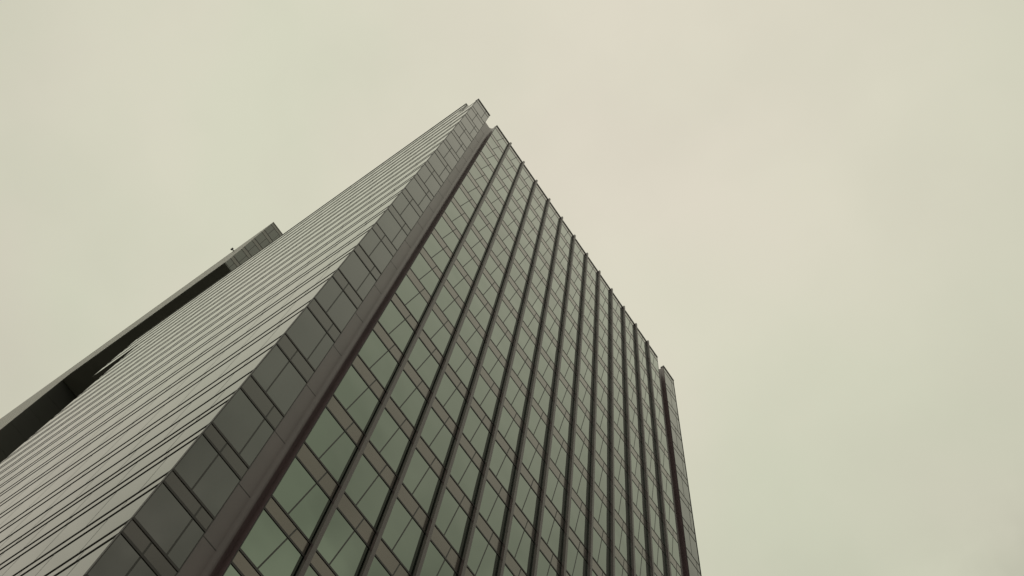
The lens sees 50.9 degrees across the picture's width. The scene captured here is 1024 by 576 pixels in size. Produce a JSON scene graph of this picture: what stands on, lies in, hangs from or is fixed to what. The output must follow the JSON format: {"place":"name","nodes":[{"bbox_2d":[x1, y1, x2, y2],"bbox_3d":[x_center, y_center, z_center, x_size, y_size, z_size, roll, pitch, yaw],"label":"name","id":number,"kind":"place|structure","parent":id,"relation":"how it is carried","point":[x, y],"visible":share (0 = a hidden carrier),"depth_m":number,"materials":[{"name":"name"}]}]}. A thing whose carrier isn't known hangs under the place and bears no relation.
{"place":"outdoors","nodes":[
{"label":"outdoors","id":0,"kind":"place"},
{"bbox_2d":[0,99,701,575],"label":"office tower","id":1,"kind":"structure","parent":0,"point":[430,353],"depth_m":50.46,"materials":[{"name":"grey"}]},
{"bbox_2d":[56,538,113,575],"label":"ribbon window","id":2,"kind":"structure","parent":1,"relation":"in","point":[79,568],"depth_m":25.57,"materials":[{"name":"grey glass"}]},
{"bbox_2d":[22,486,156,575],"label":"ribbon window","id":3,"kind":"structure","parent":1,"relation":"in","point":[126,513],"depth_m":28.05,"materials":[{"name":"grey glass"}]},
{"bbox_2d":[0,439,195,575],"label":"ribbon window","id":4,"kind":"structure","parent":1,"relation":"in","point":[166,465],"depth_m":30.97,"materials":[{"name":"grey glass"}]},
{"bbox_2d":[0,402,225,563],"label":"ribbon window","id":5,"kind":"structure","parent":1,"relation":"in","point":[207,419],"depth_m":33.85,"materials":[{"name":"grey glass"}]},
{"bbox_2d":[88,534,156,575],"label":"window","id":6,"kind":"structure","parent":1,"relation":"in","point":[121,559],"depth_m":25.43,"materials":[{"name":"grey glass"}]},
{"bbox_2d":[0,372,250,549],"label":"ribbon window","id":7,"kind":"structure","parent":1,"relation":"in","point":[235,386],"depth_m":36.41,"materials":[{"name":"grey glass"}]},
{"bbox_2d":[0,347,271,540],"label":"ribbon window","id":8,"kind":"structure","parent":1,"relation":"in","point":[250,366],"depth_m":38.49,"materials":[{"name":"grey glass"}]},
{"bbox_2d":[0,311,301,527],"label":"ribbon window","id":9,"kind":"structure","parent":1,"relation":"in","point":[277,332],"depth_m":42.29,"materials":[{"name":"grey glass"}]},
{"bbox_2d":[0,280,326,513],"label":"ribbon window","id":10,"kind":"structure","parent":1,"relation":"in","point":[311,294],"depth_m":46.45,"materials":[{"name":"grey glass"}]},
{"bbox_2d":[135,483,203,568],"bbox_3d":[-8.800,6.123,27.630,0.120,1.792,1.758,-33,-78,14],"label":"window","id":11,"kind":"structure","parent":1,"relation":"in","point":[163,516],"depth_m":27.59,"materials":[{"name":"grey glass"}]},
{"bbox_2d":[0,253,349,501],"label":"ribbon window","id":12,"kind":"structure","parent":1,"relation":"in","point":[332,268],"depth_m":50.59,"materials":[{"name":"grey glass"}]},
{"bbox_2d":[0,231,367,492],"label":"ribbon window","id":13,"kind":"structure","parent":1,"relation":"in","point":[355,242],"depth_m":54.73,"materials":[{"name":"grey glass"}]},
{"bbox_2d":[0,212,383,484],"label":"ribbon window","id":14,"kind":"structure","parent":1,"relation":"in","point":[374,220],"depth_m":58.87,"materials":[{"name":"grey glass"}]},
{"bbox_2d":[0,194,398,477],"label":"ribbon window","id":15,"kind":"structure","parent":1,"relation":"in","point":[388,203],"depth_m":62.99,"materials":[{"name":"grey glass"}]},
{"bbox_2d":[0,180,409,471],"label":"ribbon window","id":16,"kind":"structure","parent":1,"relation":"in","point":[402,187],"depth_m":67.14,"materials":[{"name":"grey glass"}]},
{"bbox_2d":[175,435,239,515],"bbox_3d":[-8.564,5.282,30.223,0.120,2.144,1.758,-33,-78,14],"label":"window","id":17,"kind":"structure","parent":1,"relation":"in","point":[202,468],"depth_m":30.17,"materials":[{"name":"grey glass"}]},
{"bbox_2d":[0,166,421,466],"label":"ribbon window","id":18,"kind":"structure","parent":1,"relation":"in","point":[412,174],"depth_m":71.26,"materials":[{"name":"grey glass"}]},
{"bbox_2d":[9,154,431,455],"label":"ribbon window","id":19,"kind":"structure","parent":1,"relation":"in","point":[426,159],"depth_m":75.23,"materials":[{"name":"grey glass"}]},
{"bbox_2d":[37,144,439,431],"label":"ribbon window","id":20,"kind":"structure","parent":1,"relation":"in","point":[435,148],"depth_m":79.05,"materials":[{"name":"grey glass"}]},
{"bbox_2d":[213,388,273,465],"bbox_3d":[-8.290,4.310,33.222,0.120,2.520,1.758,-33,-78,14],"label":"window","id":21,"kind":"structure","parent":1,"relation":"in","point":[240,421],"depth_m":33.15,"materials":[{"name":"grey glass"}]},
{"bbox_2d":[60,135,446,411],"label":"ribbon window","id":22,"kind":"structure","parent":1,"relation":"in","point":[443,138],"depth_m":82.86,"materials":[{"name":"grey glass"}]},
{"bbox_2d":[86,125,455,389],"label":"ribbon window","id":23,"kind":"structure","parent":1,"relation":"in","point":[445,133],"depth_m":86.67,"materials":[{"name":"grey glass"}]},
{"bbox_2d":[241,510,302,575],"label":"window","id":24,"kind":"structure","parent":1,"relation":"in","point":[270,550],"depth_m":30.90,"materials":[{"name":"green glass"}]},
{"bbox_2d":[252,345,305,414],"bbox_3d":[-7.963,3.148,36.806,0.120,2.772,1.758,-33,-78,14],"label":"window","id":25,"kind":"structure","parent":1,"relation":"in","point":[276,374],"depth_m":36.73,"materials":[{"name":"grey glass"}]},
{"bbox_2d":[107,118,461,371],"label":"ribbon window","id":26,"kind":"structure","parent":1,"relation":"in","point":[443,131],"depth_m":90.48,"materials":[{"name":"grey glass"}]},
{"bbox_2d":[114,110,460,358],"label":"ribbon window","id":27,"kind":"structure","parent":1,"relation":"in","point":[460,110],"depth_m":102.85,"materials":[{"name":"grey glass"}]},
{"bbox_2d":[124,110,467,356],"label":"ribbon window","id":28,"kind":"structure","parent":1,"relation":"in","point":[467,110],"depth_m":94.33,"materials":[{"name":"grey glass"}]},
{"bbox_2d":[129,104,465,345],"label":"ribbon window","id":29,"kind":"structure","parent":1,"relation":"in","point":[462,107],"depth_m":106.70,"materials":[{"name":"grey glass"}]},
{"bbox_2d":[273,457,330,540],"bbox_3d":[-6.619,6.642,33.826,0.120,2.520,1.892,-33,-78,14],"label":"window","id":30,"kind":"structure","parent":1,"relation":"in","point":[301,497],"depth_m":33.76,"materials":[{"name":"green glass"}]},
{"bbox_2d":[144,103,473,339],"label":"ribbon window","id":31,"kind":"structure","parent":1,"relation":"in","point":[473,103],"depth_m":98.14,"materials":[{"name":"grey glass"}]},
{"bbox_2d":[286,308,333,369],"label":"window","id":32,"kind":"structure","parent":1,"relation":"in","point":[307,333],"depth_m":40.52,"materials":[{"name":"grey glass"}]},
{"bbox_2d":[306,408,356,483],"bbox_3d":[-6.292,5.480,37.410,0.120,2.772,1.892,-33,-78,14],"label":"window","id":33,"kind":"structure","parent":1,"relation":"in","point":[327,439],"depth_m":37.35,"materials":[{"name":"green glass"}]},
{"bbox_2d":[315,277,356,331],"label":"window","id":34,"kind":"structure","parent":1,"relation":"in","point":[332,298],"depth_m":44.34,"materials":[{"name":"grey glass"}]},
{"bbox_2d":[317,508,368,575],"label":"window","id":35,"kind":"structure","parent":1,"relation":"in","point":[340,545],"depth_m":34.28,"materials":[{"name":"green glass"}]},
{"bbox_2d":[334,365,379,432],"bbox_3d":[-5.947,4.254,41.191,0.120,2.872,1.892,-33,-78,14],"label":"window","id":36,"kind":"structure","parent":1,"relation":"in","point":[354,394],"depth_m":41.13,"materials":[{"name":"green glass"}]},
{"bbox_2d":[339,251,375,299],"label":"window","id":37,"kind":"structure","parent":1,"relation":"in","point":[353,268],"depth_m":48.15,"materials":[{"name":"grey glass"}]},
{"bbox_2d":[345,454,390,528],"bbox_3d":[-5.107,7.133,37.838,0.120,2.772,1.867,-33,-78,14],"label":"window","id":38,"kind":"structure","parent":1,"relation":"in","point":[365,487],"depth_m":37.79,"materials":[{"name":"green glass"}]},
{"bbox_2d":[360,229,392,272],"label":"window","id":39,"kind":"structure","parent":1,"relation":"in","point":[372,245],"depth_m":51.94,"materials":[{"name":"grey glass"}]},
{"bbox_2d":[359,331,398,388],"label":"window","id":40,"kind":"structure","parent":1,"relation":"in","point":[374,353],"depth_m":44.95,"materials":[{"name":"green glass"}]},
{"bbox_2d":[370,409,410,474],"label":"window","id":41,"kind":"structure","parent":1,"relation":"in","point":[388,438],"depth_m":41.56,"materials":[{"name":"green glass"}]},
{"bbox_2d":[377,210,406,249],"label":"window","id":42,"kind":"structure","parent":1,"relation":"in","point":[387,222],"depth_m":55.72,"materials":[{"name":"grey glass"}]},
{"bbox_2d":[379,301,414,352],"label":"window","id":43,"kind":"structure","parent":1,"relation":"in","point":[391,319],"depth_m":48.75,"materials":[{"name":"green glass"}]},
{"bbox_2d":[382,499,423,574],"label":"window","id":44,"kind":"structure","parent":1,"relation":"in","point":[402,534],"depth_m":38.22,"materials":[{"name":"green glass"}]},
{"bbox_2d":[393,193,419,229],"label":"window","id":45,"kind":"structure","parent":1,"relation":"in","point":[401,204],"depth_m":59.52,"materials":[{"name":"grey glass"}]},
{"bbox_2d":[391,371,426,427],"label":"window","id":46,"kind":"structure","parent":1,"relation":"in","point":[405,394],"depth_m":45.39,"materials":[{"name":"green glass"}]},
{"bbox_2d":[396,275,427,322],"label":"window","id":47,"kind":"structure","parent":1,"relation":"in","point":[408,293],"depth_m":52.54,"materials":[{"name":"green glass"}]},
{"bbox_2d":[406,178,430,211],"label":"window","id":48,"kind":"structure","parent":1,"relation":"in","point":[413,187],"depth_m":63.31,"materials":[{"name":"grey glass"}]},
{"bbox_2d":[403,449,440,515],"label":"window","id":49,"kind":"structure","parent":1,"relation":"in","point":[420,479],"depth_m":42.00,"materials":[{"name":"green glass"}]},
{"bbox_2d":[408,338,439,389],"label":"window","id":50,"kind":"structure","parent":1,"relation":"in","point":[421,359],"depth_m":49.19,"materials":[{"name":"green glass"}]},
{"bbox_2d":[411,253,439,296],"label":"window","id":51,"kind":"structure","parent":1,"relation":"in","point":[420,267],"depth_m":56.33,"materials":[{"name":"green glass"}]},
{"bbox_2d":[418,165,440,195],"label":"window","id":52,"kind":"structure","parent":1,"relation":"in","point":[429,180],"depth_m":67.11,"materials":[{"name":"grey glass"}]},
{"bbox_2d":[421,408,453,465],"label":"window","id":53,"kind":"structure","parent":1,"relation":"in","point":[435,433],"depth_m":45.82,"materials":[{"name":"green glass"}]},
{"bbox_2d":[423,310,451,356],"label":"window","id":54,"kind":"structure","parent":1,"relation":"in","point":[434,328],"depth_m":52.98,"materials":[{"name":"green glass"}]},
{"bbox_2d":[424,233,450,273],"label":"window","id":55,"kind":"structure","parent":1,"relation":"in","point":[433,248],"depth_m":60.12,"materials":[{"name":"grey glass"}]},
{"bbox_2d":[420,541,456,575],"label":"window","id":56,"kind":"structure","parent":1,"relation":"in","point":[434,564],"depth_m":39.27,"materials":[{"name":"grey glass"}]},
{"bbox_2d":[435,217,459,253],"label":"window","id":57,"kind":"structure","parent":1,"relation":"in","point":[442,227],"depth_m":63.91,"materials":[{"name":"grey glass"}]},
{"bbox_2d":[436,286,462,328],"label":"window","id":58,"kind":"structure","parent":1,"relation":"in","point":[445,301],"depth_m":56.76,"materials":[{"name":"grey glass"}]},
{"bbox_2d":[436,373,465,424],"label":"window","id":59,"kind":"structure","parent":1,"relation":"in","point":[448,395],"depth_m":49.63,"materials":[{"name":"grey glass"}]},
{"bbox_2d":[435,488,469,555],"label":"window","id":60,"kind":"structure","parent":1,"relation":"in","point":[452,521],"depth_m":42.43,"materials":[{"name":"grey glass"}]},
{"bbox_2d":[445,201,467,235],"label":"window","id":61,"kind":"structure","parent":1,"relation":"in","point":[452,212],"depth_m":67.71,"materials":[{"name":"grey glass"}]},
{"bbox_2d":[447,265,471,303],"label":"window","id":62,"kind":"structure","parent":1,"relation":"in","point":[455,278],"depth_m":60.57,"materials":[{"name":"grey glass"}]},
{"bbox_2d":[448,343,475,389],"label":"window","id":63,"kind":"structure","parent":1,"relation":"in","point":[460,363],"depth_m":53.42,"materials":[{"name":"grey glass"}]},
{"bbox_2d":[450,444,480,503],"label":"window","id":64,"kind":"structure","parent":1,"relation":"in","point":[464,471],"depth_m":46.24,"materials":[{"name":"grey glass"}]},
{"bbox_2d":[457,246,479,280],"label":"window","id":65,"kind":"structure","parent":1,"relation":"in","point":[464,257],"depth_m":64.38,"materials":[{"name":"grey glass"}]},
{"bbox_2d":[460,317,483,359],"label":"window","id":66,"kind":"structure","parent":1,"relation":"in","point":[468,332],"depth_m":57.20,"materials":[{"name":"grey glass"}]},
{"bbox_2d":[466,229,486,261],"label":"window","id":67,"kind":"structure","parent":1,"relation":"in","point":[471,239],"depth_m":68.14,"materials":[{"name":"grey glass"}]},
{"bbox_2d":[463,407,490,460],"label":"window","id":68,"kind":"structure","parent":1,"relation":"in","point":[474,429],"depth_m":50.04,"materials":[{"name":"grey glass"}]},
{"bbox_2d":[469,294,491,332],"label":"window","id":69,"kind":"structure","parent":1,"relation":"in","point":[482,315],"depth_m":60.98,"materials":[{"name":"grey glass"}]},
{"bbox_2d":[467,527,498,575],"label":"window","id":70,"kind":"structure","parent":1,"relation":"in","point":[483,560],"depth_m":43.09,"materials":[{"name":"grey glass"}]},
{"bbox_2d":[474,375,498,422],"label":"window","id":71,"kind":"structure","parent":1,"relation":"in","point":[483,394],"depth_m":53.84,"materials":[{"name":"grey glass"}]},
{"bbox_2d":[477,273,498,308],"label":"window","id":72,"kind":"structure","parent":1,"relation":"in","point":[484,285],"depth_m":64.79,"materials":[{"name":"grey glass"}]},
{"bbox_2d":[479,480,507,540],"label":"window","id":73,"kind":"structure","parent":1,"relation":"in","point":[492,508],"depth_m":46.68,"materials":[{"name":"grey glass"}]},
{"bbox_2d":[483,347,505,389],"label":"window","id":74,"kind":"structure","parent":1,"relation":"in","point":[491,364],"depth_m":57.62,"materials":[{"name":"grey glass"}]},
{"bbox_2d":[485,255,504,288],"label":"window","id":75,"kind":"structure","parent":1,"relation":"in","point":[491,266],"depth_m":68.58,"materials":[{"name":"grey glass"}]},
{"bbox_2d":[491,322,511,361],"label":"window","id":76,"kind":"structure","parent":1,"relation":"in","point":[498,336],"depth_m":61.41,"materials":[{"name":"grey glass"}]},
{"bbox_2d":[490,440,514,493],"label":"window","id":77,"kind":"structure","parent":1,"relation":"in","point":[501,465],"depth_m":50.47,"materials":[{"name":"grey glass"}]},
{"bbox_2d":[498,300,517,336],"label":"window","id":78,"kind":"structure","parent":1,"relation":"in","point":[504,313],"depth_m":65.22,"materials":[{"name":"grey glass"}]},
{"bbox_2d":[498,406,521,454],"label":"window","id":79,"kind":"structure","parent":1,"relation":"in","point":[508,427],"depth_m":54.27,"materials":[{"name":"grey glass"}]},
{"bbox_2d":[504,281,522,314],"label":"window","id":80,"kind":"structure","parent":1,"relation":"in","point":[510,292],"depth_m":69.00,"materials":[{"name":"grey glass"}]},
{"bbox_2d":[506,377,526,420],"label":"window","id":81,"kind":"structure","parent":1,"relation":"in","point":[514,395],"depth_m":58.06,"materials":[{"name":"grey glass"}]},
{"bbox_2d":[508,516,533,575],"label":"window","id":82,"kind":"structure","parent":1,"relation":"in","point":[520,545],"depth_m":47.11,"materials":[{"name":"grey glass"}]},
{"bbox_2d":[512,350,531,389],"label":"window","id":83,"kind":"structure","parent":1,"relation":"in","point":[519,366],"depth_m":61.86,"materials":[{"name":"grey glass"}]},
{"bbox_2d":[516,474,538,527],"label":"window","id":84,"kind":"structure","parent":1,"relation":"in","point":[527,500],"depth_m":50.91,"materials":[{"name":"grey glass"}]},
{"bbox_2d":[518,327,536,363],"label":"window","id":85,"kind":"structure","parent":1,"relation":"in","point":[524,341],"depth_m":65.65,"materials":[{"name":"grey glass"}]},
{"bbox_2d":[522,437,543,485],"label":"window","id":86,"kind":"structure","parent":1,"relation":"in","point":[532,460],"depth_m":54.70,"materials":[{"name":"grey glass"}]},
{"bbox_2d":[528,407,547,450],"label":"window","id":87,"kind":"structure","parent":1,"relation":"in","point":[539,429],"depth_m":58.48,"materials":[{"name":"grey glass"}]},
{"bbox_2d":[533,378,551,418],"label":"window","id":88,"kind":"structure","parent":1,"relation":"in","point":[540,395],"depth_m":62.28,"materials":[{"name":"grey glass"}]},
{"bbox_2d":[538,353,554,389],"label":"window","id":89,"kind":"structure","parent":1,"relation":"in","point":[544,368],"depth_m":66.08,"materials":[{"name":"grey glass"}]},
{"bbox_2d":[537,551,558,575],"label":"window","id":90,"kind":"structure","parent":1,"relation":"in","point":[544,568],"depth_m":48.25,"materials":[{"name":"grey glass"}]},
{"bbox_2d":[541,507,562,561],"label":"window","id":91,"kind":"structure","parent":1,"relation":"in","point":[552,533],"depth_m":51.33,"materials":[{"name":"grey glass"}]},
{"bbox_2d":[546,468,565,516],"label":"window","id":92,"kind":"structure","parent":1,"relation":"in","point":[555,491],"depth_m":55.13,"materials":[{"name":"grey glass"}]},
{"bbox_2d":[550,435,568,478],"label":"window","id":93,"kind":"structure","parent":1,"relation":"in","point":[558,455],"depth_m":58.92,"materials":[{"name":"grey glass"}]},
{"bbox_2d":[554,405,571,445],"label":"window","id":94,"kind":"structure","parent":1,"relation":"in","point":[561,423],"depth_m":62.70,"materials":[{"name":"grey glass"}]},
{"bbox_2d":[557,379,573,416],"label":"window","id":95,"kind":"structure","parent":1,"relation":"in","point":[564,396],"depth_m":66.49,"materials":[{"name":"grey glass"}]},
{"bbox_2d":[567,539,586,575],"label":"window","id":96,"kind":"structure","parent":1,"relation":"in","point":[576,564],"depth_m":52.04,"materials":[{"name":"grey glass"}]},
{"bbox_2d":[570,498,587,547],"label":"window","id":97,"kind":"structure","parent":1,"relation":"in","point":[578,522],"depth_m":55.56,"materials":[{"name":"grey glass"}]},
{"bbox_2d":[572,464,589,508],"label":"window","id":98,"kind":"structure","parent":1,"relation":"in","point":[580,484],"depth_m":59.34,"materials":[{"name":"grey glass"}]},
{"bbox_2d":[575,433,590,473],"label":"window","id":99,"kind":"structure","parent":1,"relation":"in","point":[582,452],"depth_m":63.15,"materials":[{"name":"grey glass"}]},
{"bbox_2d":[577,406,591,442],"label":"window","id":100,"kind":"structure","parent":1,"relation":"in","point":[583,422],"depth_m":66.94,"materials":[{"name":"grey glass"}]},
{"bbox_2d":[593,528,609,575],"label":"window","id":101,"kind":"structure","parent":1,"relation":"in","point":[601,553],"depth_m":56.02,"materials":[{"name":"grey glass"}]},
{"bbox_2d":[594,491,609,537],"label":"window","id":102,"kind":"structure","parent":1,"relation":"in","point":[601,513],"depth_m":59.79,"materials":[{"name":"grey glass"}]},
{"bbox_2d":[595,459,609,500],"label":"window","id":103,"kind":"structure","parent":1,"relation":"in","point":[602,480],"depth_m":63.58,"materials":[{"name":"clear glass"}]},
{"bbox_2d":[596,431,609,468],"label":"window","id":104,"kind":"structure","parent":1,"relation":"in","point":[603,450],"depth_m":67.37,"materials":[{"name":"clear glass"}]},
{"bbox_2d":[614,485,628,526],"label":"window","id":105,"kind":"structure","parent":1,"relation":"in","point":[621,506],"depth_m":64.01,"materials":[{"name":"clear glass"}]},
{"bbox_2d":[615,520,629,564],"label":"window","id":106,"kind":"structure","parent":1,"relation":"in","point":[622,542],"depth_m":60.21,"materials":[{"name":"clear glass"}]},
{"bbox_2d":[633,511,647,552],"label":"window","id":107,"kind":"structure","parent":1,"relation":"in","point":[640,532],"depth_m":64.42,"materials":[{"name":"clear glass"}]},
{"bbox_2d":[652,538,666,575],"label":"window","id":108,"kind":"structure","parent":1,"relation":"in","point":[658,555],"depth_m":64.87,"materials":[{"name":"clear glass"}]},
{"bbox_2d":[0,0,1023,575],"label":"sky","id":109,"kind":"structure","parent":0,"point":[809,213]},
{"bbox_3d":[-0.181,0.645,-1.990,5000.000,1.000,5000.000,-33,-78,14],"label":"ground","id":110,"kind":"structure","parent":0,"visible":0},
{"bbox_2d":[0,222,281,462],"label":"office tower","id":111,"kind":"structure","parent":110,"relation":"on","point":[23,422],"depth_m":152.55,"materials":[{"name":"grey"}]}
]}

